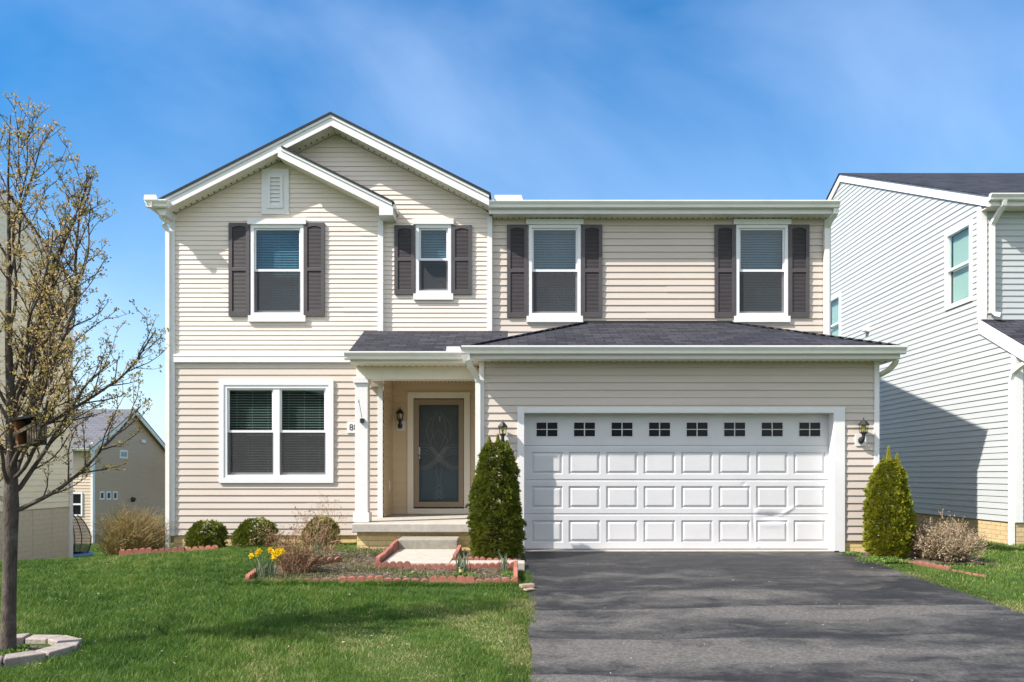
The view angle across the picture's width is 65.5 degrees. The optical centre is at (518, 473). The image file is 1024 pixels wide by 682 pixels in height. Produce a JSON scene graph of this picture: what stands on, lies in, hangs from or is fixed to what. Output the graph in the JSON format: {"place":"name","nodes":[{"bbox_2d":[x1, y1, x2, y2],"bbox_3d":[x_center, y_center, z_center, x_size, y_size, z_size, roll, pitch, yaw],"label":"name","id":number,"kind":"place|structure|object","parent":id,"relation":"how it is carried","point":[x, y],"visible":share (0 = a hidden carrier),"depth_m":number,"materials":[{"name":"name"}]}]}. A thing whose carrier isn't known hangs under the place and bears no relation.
{"place":"outdoors","nodes":[
{"label":"outdoors","id":0,"kind":"place"},
{"bbox_2d":[55,546,173,558],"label":"lawn grass","id":1,"kind":"structure","parent":0,"point":[96,553],"depth_m":22.93,"materials":[{"name":"green plant"}]},
{"bbox_2d":[0,527,1023,681],"bbox_3d":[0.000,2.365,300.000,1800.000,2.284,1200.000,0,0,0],"label":"lawn ground","id":2,"kind":"structure","parent":0,"point":[405,664],"depth_m":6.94,"materials":[{"name":"plant"}]},
{"bbox_2d":[0,656,2,668],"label":"ring stone","id":3,"kind":"object","parent":2,"relation":"on","point":[1,660],"visible":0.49,"depth_m":6.10,"materials":[{"name":"beige stone"}]},
{"bbox_2d":[0,645,45,662],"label":"tree soil","id":4,"kind":"object","parent":2,"relation":"on","point":[29,649],"visible":0.21,"depth_m":6.62,"materials":[{"name":"brown soil"}]},
{"bbox_2d":[0,643,52,655],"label":"weed clump","id":5,"kind":"object","parent":4,"relation":"on","point":[21,648],"visible":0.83,"depth_m":6.50,"materials":[{"name":"green plant"}]},
{"bbox_2d":[0,89,168,651],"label":"tree","id":6,"kind":"object","parent":4,"relation":"on","point":[45,293],"visible":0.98,"depth_m":6.52,"materials":[{"name":"brown plant"}]},
{"bbox_2d":[7,396,51,447],"bbox_3d":[-3.896,-0.419,6.350,0.254,0.426,0.170,0,0,0],"label":"bird feeder","id":7,"kind":"object","parent":6,"relation":"hanging from","point":[24,434],"visible":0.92,"depth_m":6.30,"materials":[{"name":"brown wood"}]},
{"bbox_2d":[17,633,30,644],"bbox_3d":[-4.404,1.474,6.910,0.284,0.132,0.178,0,0,-29],"label":"ring stone","id":8,"kind":"object","parent":2,"relation":"on","point":[21,638],"visible":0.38,"depth_m":6.89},
{"bbox_2d":[4,651,45,669],"bbox_3d":[-3.878,1.474,6.225,0.178,0.133,0.284,0,0,44],"label":"ring stone","id":9,"kind":"object","parent":2,"relation":"on","point":[14,659],"visible":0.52,"depth_m":6.17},
{"bbox_2d":[0,190,78,559],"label":"house","id":10,"kind":"structure","parent":2,"relation":"on","point":[45,527],"depth_m":16.08,"materials":[{"name":"beige"}]},
{"bbox_2d":[25,635,62,643],"bbox_3d":[-4.159,1.482,6.967,0.283,0.117,0.191,0,0,0],"label":"ring stone","id":11,"kind":"object","parent":2,"relation":"on","point":[37,639],"visible":0.48,"depth_m":6.88,"materials":[{"name":"beige stone"}]},
{"bbox_2d":[35,645,75,660],"bbox_3d":[-3.763,1.475,6.442,0.178,0.131,0.284,0,0,12],"label":"ring stone","id":12,"kind":"object","parent":2,"relation":"on","point":[58,650],"visible":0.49,"depth_m":6.42,"materials":[{"name":"beige stone"}]},
{"bbox_2d":[48,635,76,644],"bbox_3d":[-3.933,1.481,6.882,0.284,0.120,0.178,0,0,36],"label":"ring stone","id":13,"kind":"object","parent":2,"relation":"on","point":[54,640],"visible":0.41,"depth_m":6.87,"materials":[{"name":"beige stone"}]},
{"bbox_2d":[55,638,81,650],"bbox_3d":[-3.783,1.476,6.687,0.178,0.130,0.284,0,0,-21],"label":"ring stone","id":14,"kind":"object","parent":2,"relation":"on","point":[77,642],"visible":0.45,"depth_m":6.66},
{"bbox_2d":[73,514,93,557],"bbox_3d":[-11.150,1.597,19.600,1.244,1.180,1.244,0,0,0],"label":"trampoline","id":15,"kind":"object","parent":2,"relation":"on","point":[81,545],"visible":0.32,"depth_m":19.46,"materials":[{"name":"grey"}]},
{"bbox_2d":[73,409,164,542],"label":"house","id":16,"kind":"structure","parent":2,"relation":"on","point":[142,477],"depth_m":41.41,"materials":[{"name":"beige"}]},
{"bbox_2d":[73,492,82,515],"bbox_3d":[-21.469,1.477,38.695,0.609,1.141,0.110,0,0,0],"label":"window","id":17,"kind":"structure","parent":16,"relation":"in","point":[77,496],"depth_m":38.71,"materials":[{"name":"white plastic"}]},
{"bbox_2d":[99,491,104,499],"bbox_3d":[-20.690,1.080,39.534,0.060,0.421,0.430,0,0,0],"label":"window","id":18,"kind":"structure","parent":16,"relation":"in","point":[102,493],"depth_m":39.56,"materials":[{"name":"white plastic"}]},
{"bbox_2d":[106,491,110,499],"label":"window","id":19,"kind":"structure","parent":16,"relation":"in","point":[108,493],"depth_m":40.17,"materials":[{"name":"white glass"}]},
{"bbox_2d":[113,491,117,499],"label":"window","id":20,"kind":"structure","parent":16,"relation":"in","point":[115,493],"depth_m":40.87,"materials":[{"name":"white plastic"}]},
{"bbox_2d":[119,450,127,458],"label":"window","id":21,"kind":"structure","parent":16,"relation":"in","point":[123,453],"depth_m":41.66,"materials":[{"name":"white plastic"}]},
{"bbox_2d":[83,496,176,555],"bbox_3d":[-6.713,0.939,13.878,1.681,1.208,1.662,0,0,-19],"label":"twiggy bush","id":22,"kind":"object","parent":2,"relation":"on","point":[125,533],"visible":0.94,"depth_m":13.66,"materials":[{"name":"brown plant"}]},
{"bbox_2d":[119,547,152,554],"bbox_3d":[-6.347,1.330,13.218,0.550,0.180,0.050,-5,5,0],"label":"edging block","id":23,"kind":"object","parent":2,"relation":"on","point":[139,551],"depth_m":13.19,"materials":[{"name":"red concrete"}]},
{"bbox_2d":[152,546,184,552],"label":"edging block","id":24,"kind":"object","parent":2,"relation":"on","point":[174,549],"depth_m":13.19,"materials":[{"name":"red concrete"}]},
{"bbox_2d":[185,545,218,550],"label":"edging block","id":25,"kind":"object","parent":2,"relation":"on","point":[203,547],"depth_m":13.20,"materials":[{"name":"red concrete"}]},
{"bbox_2d":[245,568,258,581],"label":"edging block","id":26,"kind":"object","parent":2,"relation":"on","point":[250,575],"depth_m":9.79,"materials":[{"name":"red concrete"}]},
{"bbox_2d":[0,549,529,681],"bbox_3d":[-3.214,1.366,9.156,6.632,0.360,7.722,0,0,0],"label":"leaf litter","id":27,"kind":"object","parent":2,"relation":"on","point":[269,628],"visible":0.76,"depth_m":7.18,"materials":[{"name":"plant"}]},
{"bbox_2d":[296,578,337,583],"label":"edging block","id":28,"kind":"object","parent":2,"relation":"on","point":[323,579],"depth_m":9.63,"materials":[{"name":"red concrete"}]},
{"bbox_2d":[309,556,342,565],"bbox_3d":[-2.713,1.251,11.039,0.550,0.180,0.050,-1,7,-30],"label":"edging block","id":29,"kind":"object","parent":2,"relation":"on","point":[338,559],"depth_m":11.07,"materials":[{"name":"red concrete"}]},
{"bbox_2d":[274,548,385,568],"bbox_3d":[-2.605,1.234,11.710,1.490,0.102,1.980,0,0,0],"label":"flower bed","id":30,"kind":"object","parent":2,"relation":"on","point":[354,561],"visible":0.32,"depth_m":11.48,"materials":[{"name":"soil"}]},
{"bbox_2d":[312,533,327,557],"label":"iris plant","id":31,"kind":"object","parent":30,"relation":"on","point":[319,548],"visible":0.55,"depth_m":11.43,"materials":[{"name":"green plant"}]},
{"bbox_2d":[301,493,348,557],"bbox_3d":[-2.793,0.754,11.551,0.709,1.073,0.820,0,0,0],"label":"rose bush","id":32,"kind":"object","parent":30,"relation":"on","point":[331,541],"visible":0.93,"depth_m":11.55,"materials":[{"name":"brown plant"}]},
{"bbox_2d":[331,549,358,552],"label":"weed clump","id":33,"kind":"object","parent":30,"relation":"on","point":[348,551],"visible":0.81,"depth_m":12.27,"materials":[{"name":"green plant"}]},
{"bbox_2d":[376,552,385,562],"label":"edging block","id":34,"kind":"object","parent":30,"relation":"on","point":[381,557],"depth_m":10.95,"materials":[{"name":"red concrete"}]},
{"bbox_2d":[383,546,392,558],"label":"edging block","id":35,"kind":"object","parent":30,"relation":"on","point":[389,551],"depth_m":11.52,"materials":[{"name":"red concrete"}]},
{"bbox_2d":[390,539,398,552],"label":"edging block","id":36,"kind":"object","parent":30,"relation":"on","point":[394,545],"depth_m":11.99,"materials":[{"name":"red concrete"}]},
{"bbox_2d":[338,575,383,582],"bbox_3d":[-1.905,1.329,9.660,0.550,0.180,0.050,-1,4,0],"label":"edging block","id":37,"kind":"object","parent":2,"relation":"on","point":[361,578],"depth_m":9.63,"materials":[{"name":"red concrete"}]},
{"bbox_2d":[222,576,521,586],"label":"edge grass","id":38,"kind":"structure","parent":2,"relation":"on","point":[330,582],"depth_m":9.52,"materials":[{"name":"green plant"}]},
{"bbox_2d":[256,567,513,581],"bbox_3d":[-1.695,1.291,10.200,3.310,0.079,1.040,0,0,0],"label":"flower bed","id":39,"kind":"object","parent":2,"relation":"on","point":[384,573],"visible":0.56,"depth_m":10.27,"materials":[{"name":"soil"}]},
{"bbox_2d":[245,547,284,577],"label":"daffodil","id":40,"kind":"object","parent":39,"relation":"on","point":[262,571],"visible":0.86,"depth_m":9.97,"materials":[{"name":"green plant"}]},
{"bbox_2d":[250,506,332,575],"bbox_3d":[-2.973,0.864,10.312,0.970,0.961,1.039,0,0,-40],"label":"rose bush","id":41,"kind":"object","parent":39,"relation":"on","point":[289,550],"visible":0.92,"depth_m":10.23,"materials":[{"name":"brown plant"}]},
{"bbox_2d":[274,539,323,572],"bbox_3d":[-2.893,1.090,10.369,0.689,0.503,0.617,0,0,0],"label":"rose bush","id":42,"kind":"object","parent":39,"relation":"on","point":[302,567],"visible":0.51,"depth_m":10.32,"materials":[{"name":"brown plant"}]},
{"bbox_2d":[253,545,520,579],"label":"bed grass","id":43,"kind":"structure","parent":39,"relation":"on","point":[364,568],"depth_m":10.34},
{"bbox_2d":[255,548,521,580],"bbox_3d":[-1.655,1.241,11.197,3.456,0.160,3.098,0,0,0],"label":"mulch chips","id":44,"kind":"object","parent":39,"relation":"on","point":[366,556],"visible":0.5,"depth_m":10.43,"materials":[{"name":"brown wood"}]},
{"bbox_2d":[383,570,427,577],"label":"weed clump","id":45,"kind":"object","parent":39,"relation":"on","point":[409,574],"visible":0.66,"depth_m":10.16,"materials":[{"name":"green plant"}]},
{"bbox_2d":[458,567,463,575],"bbox_3d":[-0.705,1.266,9.780,0.070,0.250,0.070,0,0,0],"label":"solar light","id":46,"kind":"object","parent":39,"relation":"on","point":[460,570],"visible":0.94,"depth_m":9.76,"materials":[{"name":"yellow metal"}]},
{"bbox_2d":[454,551,470,572],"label":"iris plant","id":47,"kind":"object","parent":39,"relation":"on","point":[460,563],"visible":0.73,"depth_m":10.39,"materials":[{"name":"green plant"}]},
{"bbox_2d":[446,570,478,577],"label":"weed clump","id":48,"kind":"object","parent":39,"relation":"on","point":[464,575],"visible":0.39,"depth_m":9.92,"materials":[{"name":"green plant"}]},
{"bbox_2d":[498,552,506,570],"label":"iris plant","id":49,"kind":"object","parent":39,"relation":"on","point":[503,561],"visible":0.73,"depth_m":10.46,"materials":[{"name":"green plant"}]},
{"bbox_2d":[499,570,524,577],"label":"weed clump","id":50,"kind":"object","parent":39,"relation":"on","point":[509,575],"visible":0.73,"depth_m":9.98,"materials":[{"name":"green plant"}]},
{"bbox_2d":[375,561,410,569],"bbox_3d":[-1.683,1.260,10.663,0.474,0.180,0.050,-1,-4,0],"label":"edging block","id":51,"kind":"object","parent":2,"relation":"on","point":[392,564],"depth_m":10.64,"materials":[{"name":"red concrete"}]},
{"bbox_2d":[385,577,428,582],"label":"edging block","id":52,"kind":"object","parent":2,"relation":"on","point":[407,579],"depth_m":9.62,"materials":[{"name":"red concrete"}]},
{"bbox_2d":[410,563,445,569],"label":"edging block","id":53,"kind":"object","parent":2,"relation":"on","point":[436,565],"depth_m":10.63,"materials":[{"name":"red concrete"}]},
{"bbox_2d":[398,536,459,548],"bbox_3d":[-1.388,1.138,12.412,0.914,0.295,0.385,0,0,0],"label":"concrete step","id":54,"kind":"object","parent":2,"relation":"on","point":[428,542],"visible":0.55,"depth_m":12.22,"materials":[{"name":"grey concrete"}]},
{"bbox_2d":[429,575,474,582],"bbox_3d":[-0.805,1.325,9.665,0.550,0.180,0.050,0,-7,-1],"label":"edging block","id":55,"kind":"object","parent":2,"relation":"on","point":[467,579],"depth_m":9.64,"materials":[{"name":"red concrete"}]},
{"bbox_2d":[385,549,524,570],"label":"walkway","id":56,"kind":"structure","parent":2,"relation":"on","point":[417,557],"depth_m":11.16,"materials":[{"name":"concrete"}]},
{"bbox_2d":[453,550,459,559],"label":"edging block","id":57,"kind":"object","parent":2,"relation":"on","point":[455,554],"depth_m":11.23,"materials":[{"name":"red concrete"}]},
{"bbox_2d":[456,545,461,554],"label":"edging block","id":58,"kind":"object","parent":2,"relation":"on","point":[459,547],"depth_m":11.93,"materials":[{"name":"red concrete"}]},
{"bbox_2d":[446,563,480,569],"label":"edging block","id":59,"kind":"object","parent":2,"relation":"on","point":[454,566],"depth_m":10.63,"materials":[{"name":"red concrete"}]},
{"bbox_2d":[457,557,484,559],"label":"edging block","id":60,"kind":"object","parent":2,"relation":"on","point":[477,558],"depth_m":11.06,"materials":[{"name":"red concrete"}]},
{"bbox_2d":[461,552,520,559],"bbox_3d":[-0.435,1.232,11.755,0.950,0.090,1.350,0,0,0],"label":"flower bed","id":61,"kind":"object","parent":2,"relation":"on","point":[492,557],"visible":0.12,"depth_m":11.79,"materials":[{"name":"soil"}]},
{"bbox_2d":[464,433,526,558],"bbox_3d":[-0.336,0.357,11.766,0.941,1.911,0.933,0,0,0],"label":"arborvitae","id":62,"kind":"object","parent":61,"relation":"on","point":[502,525],"visible":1,"depth_m":11.52,"materials":[{"name":"green plant"}]},
{"bbox_2d":[481,561,513,569],"bbox_3d":[-0.258,1.273,10.658,0.475,0.179,0.050,-2,7,0],"label":"edging block","id":63,"kind":"object","parent":2,"relation":"on","point":[492,565],"depth_m":10.63,"materials":[{"name":"red concrete"}]},
{"bbox_2d":[475,577,519,583],"bbox_3d":[-0.256,1.353,9.662,0.550,0.180,0.050,-3,0,0],"label":"edging block","id":64,"kind":"object","parent":2,"relation":"on","point":[497,580],"depth_m":9.64,"materials":[{"name":"red concrete"}]},
{"bbox_2d":[487,558,516,559],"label":"edging block","id":65,"kind":"object","parent":2,"relation":"on","point":[498,559],"depth_m":11.08,"materials":[{"name":"red concrete"}]},
{"bbox_2d":[514,567,517,581],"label":"edging block","id":66,"kind":"object","parent":2,"relation":"on","point":[516,574],"depth_m":9.58,"materials":[{"name":"red concrete"}]},
{"bbox_2d":[501,572,542,681],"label":"edge grass","id":67,"kind":"structure","parent":2,"relation":"on","point":[517,629],"depth_m":7.26,"materials":[{"name":"green plant"}]},
{"bbox_2d":[144,112,907,552],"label":"house","id":68,"kind":"structure","parent":2,"relation":"on","point":[378,338],"depth_m":13.97,"materials":[{"name":"beige plastic"}]},
{"bbox_2d":[219,380,333,482],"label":"window","id":69,"kind":"structure","parent":68,"relation":"in","point":[271,431],"depth_m":14.01,"materials":[{"name":"white plastic"}]},
{"bbox_2d":[247,219,306,321],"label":"window","id":70,"kind":"structure","parent":68,"relation":"in","point":[277,245],"depth_m":14.01,"materials":[{"name":"white plastic"}]},
{"bbox_2d":[413,219,453,299],"bbox_3d":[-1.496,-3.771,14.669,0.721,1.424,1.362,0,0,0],"label":"window","id":71,"kind":"structure","parent":68,"relation":"in","point":[433,236],"depth_m":14.06,"materials":[{"name":"white plastic"}]},
{"bbox_2d":[414,399,463,506],"bbox_3d":[-1.502,-0.388,15.012,0.937,2.036,0.097,0,0,0],"label":"storm door","id":72,"kind":"structure","parent":68,"relation":"in","point":[417,402],"depth_m":15.02,"materials":[{"name":"grey glass"}]},
{"bbox_2d":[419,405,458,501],"bbox_3d":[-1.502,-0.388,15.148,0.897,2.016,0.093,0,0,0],"label":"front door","id":73,"kind":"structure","parent":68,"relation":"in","point":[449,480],"depth_m":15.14,"materials":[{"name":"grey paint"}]},
{"bbox_2d":[526,219,583,322],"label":"window","id":74,"kind":"structure","parent":68,"relation":"in","point":[554,244],"depth_m":14.11,"materials":[{"name":"white plastic"}]},
{"bbox_2d":[524,414,827,548],"bbox_3d":[2.504,0.110,12.643,4.820,2.160,0.048,0,0,0],"label":"garage door","id":75,"kind":"structure","parent":68,"relation":"in","point":[592,481],"depth_m":12.63,"materials":[{"name":"paint"}]},
{"bbox_2d":[733,219,790,322],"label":"window","id":76,"kind":"structure","parent":68,"relation":"in","point":[761,244],"depth_m":14.11,"materials":[{"name":"white plastic"}]},
{"bbox_2d":[519,583,534,587],"bbox_3d":[0.100,1.314,9.350,0.171,0.053,0.095,0,0,-15],"label":"brick chunk","id":77,"kind":"object","parent":2,"relation":"on","point":[528,585],"visible":0.99,"depth_m":9.32,"materials":[{"name":"beige stone"}]},
{"bbox_2d":[523,549,835,552],"bbox_3d":[2.530,1.248,12.562,4.940,0.095,0.315,0,0,0],"label":"garage apron","id":78,"kind":"object","parent":2,"relation":"on","point":[677,550],"visible":0.21,"depth_m":12.46,"materials":[{"name":"concrete"}]},
{"bbox_2d":[846,551,1001,565],"bbox_3d":[5.990,1.253,11.850,1.820,0.106,1.100,0,0,0],"label":"flower bed","id":79,"kind":"object","parent":2,"relation":"on","point":[969,561],"visible":0.38,"depth_m":11.57,"materials":[{"name":"soil"}]},
{"bbox_2d":[837,551,867,554],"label":"weed clump","id":80,"kind":"object","parent":79,"relation":"on","point":[854,553],"visible":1,"depth_m":12.08,"materials":[{"name":"green plant"}]},
{"bbox_2d":[854,555,913,563],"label":"weed clump","id":81,"kind":"object","parent":79,"relation":"on","point":[885,559],"visible":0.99,"depth_m":11.39,"materials":[{"name":"green plant"}]},
{"bbox_2d":[861,446,918,557],"bbox_3d":[5.521,0.442,11.870,0.826,1.739,0.791,0,0,0],"label":"arborvitae","id":82,"kind":"object","parent":79,"relation":"on","point":[874,510],"visible":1,"depth_m":11.67,"materials":[{"name":"green plant"}]},
{"bbox_2d":[899,509,992,564],"bbox_3d":[6.248,0.944,11.775,1.360,0.861,1.321,0,0,0],"label":"dry bush","id":83,"kind":"object","parent":79,"relation":"on","point":[949,544],"visible":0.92,"depth_m":11.51,"materials":[{"name":"beige plant"}]},
{"bbox_2d":[826,173,1023,544],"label":"house","id":84,"kind":"structure","parent":2,"relation":"on","point":[927,269],"depth_m":17.04,"materials":[{"name":"white plastic"}]},
{"bbox_2d":[831,293,840,337],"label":"window","id":85,"kind":"structure","parent":84,"relation":"in","point":[835,324],"depth_m":22.85,"materials":[{"name":"white plastic"}]},
{"bbox_2d":[945,219,972,310],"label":"window","id":86,"kind":"structure","parent":84,"relation":"in","point":[965,268],"depth_m":16.48,"materials":[{"name":"white plastic"}]},
{"bbox_2d":[916,561,950,570],"bbox_3d":[5.743,1.329,11.025,0.050,0.180,0.550,-10,6,-20],"label":"edging block","id":87,"kind":"object","parent":2,"relation":"on","point":[934,565],"depth_m":10.99,"materials":[{"name":"red concrete"}]},
{"bbox_2d":[857,537,1023,612],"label":"lawn grass","id":88,"kind":"structure","parent":2,"relation":"on","point":[1013,550],"depth_m":10.67,"materials":[{"name":"green plant"}]},
{"bbox_2d":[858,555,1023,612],"bbox_3d":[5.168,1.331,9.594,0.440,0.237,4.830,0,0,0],"label":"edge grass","id":89,"kind":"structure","parent":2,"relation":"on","point":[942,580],"depth_m":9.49,"materials":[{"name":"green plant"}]},
{"bbox_2d":[952,570,985,576],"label":"edging block","id":90,"kind":"object","parent":2,"relation":"on","point":[976,574],"depth_m":10.47,"materials":[{"name":"red concrete"}]},
{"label":"flower bed","id":91,"kind":"structure","parent":2,"relation":"on","visible":0},
{"bbox_2d":[184,518,228,547],"bbox_3d":[-5.298,1.073,13.502,0.735,0.649,0.805,0,0,0],"label":"boxwood","id":92,"kind":"object","parent":91,"relation":"on","point":[196,535],"visible":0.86,"depth_m":13.33,"materials":[{"name":"green plant"}]},
{"bbox_2d":[206,543,247,549],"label":"weed clump","id":93,"kind":"object","parent":91,"relation":"on","point":[232,547],"visible":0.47,"depth_m":13.22,"materials":[{"name":"green plant"}]},
{"bbox_2d":[230,516,278,548],"bbox_3d":[-4.463,1.057,13.505,0.817,0.680,0.839,0,0,0],"label":"boxwood","id":94,"kind":"object","parent":91,"relation":"on","point":[245,527],"visible":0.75,"depth_m":13.31,"materials":[{"name":"green plant"}]},
{"bbox_2d":[298,515,340,545],"bbox_3d":[-3.355,1.022,13.511,0.712,0.678,0.691,0,0,0],"label":"boxwood","id":95,"kind":"object","parent":91,"relation":"on","point":[335,525],"visible":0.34,"depth_m":13.37,"materials":[{"name":"green plant"}]},
{"bbox_2d":[0,0,1023,442],"label":"sky","id":96,"kind":"structure","parent":0,"point":[531,99],"materials":[{"name":"blue"}]},
{"bbox_2d":[524,552,1023,681],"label":"driveway","id":97,"kind":"structure","parent":0,"point":[664,616],"depth_m":7.54,"materials":[{"name":"grey asphalt"}]}
]}

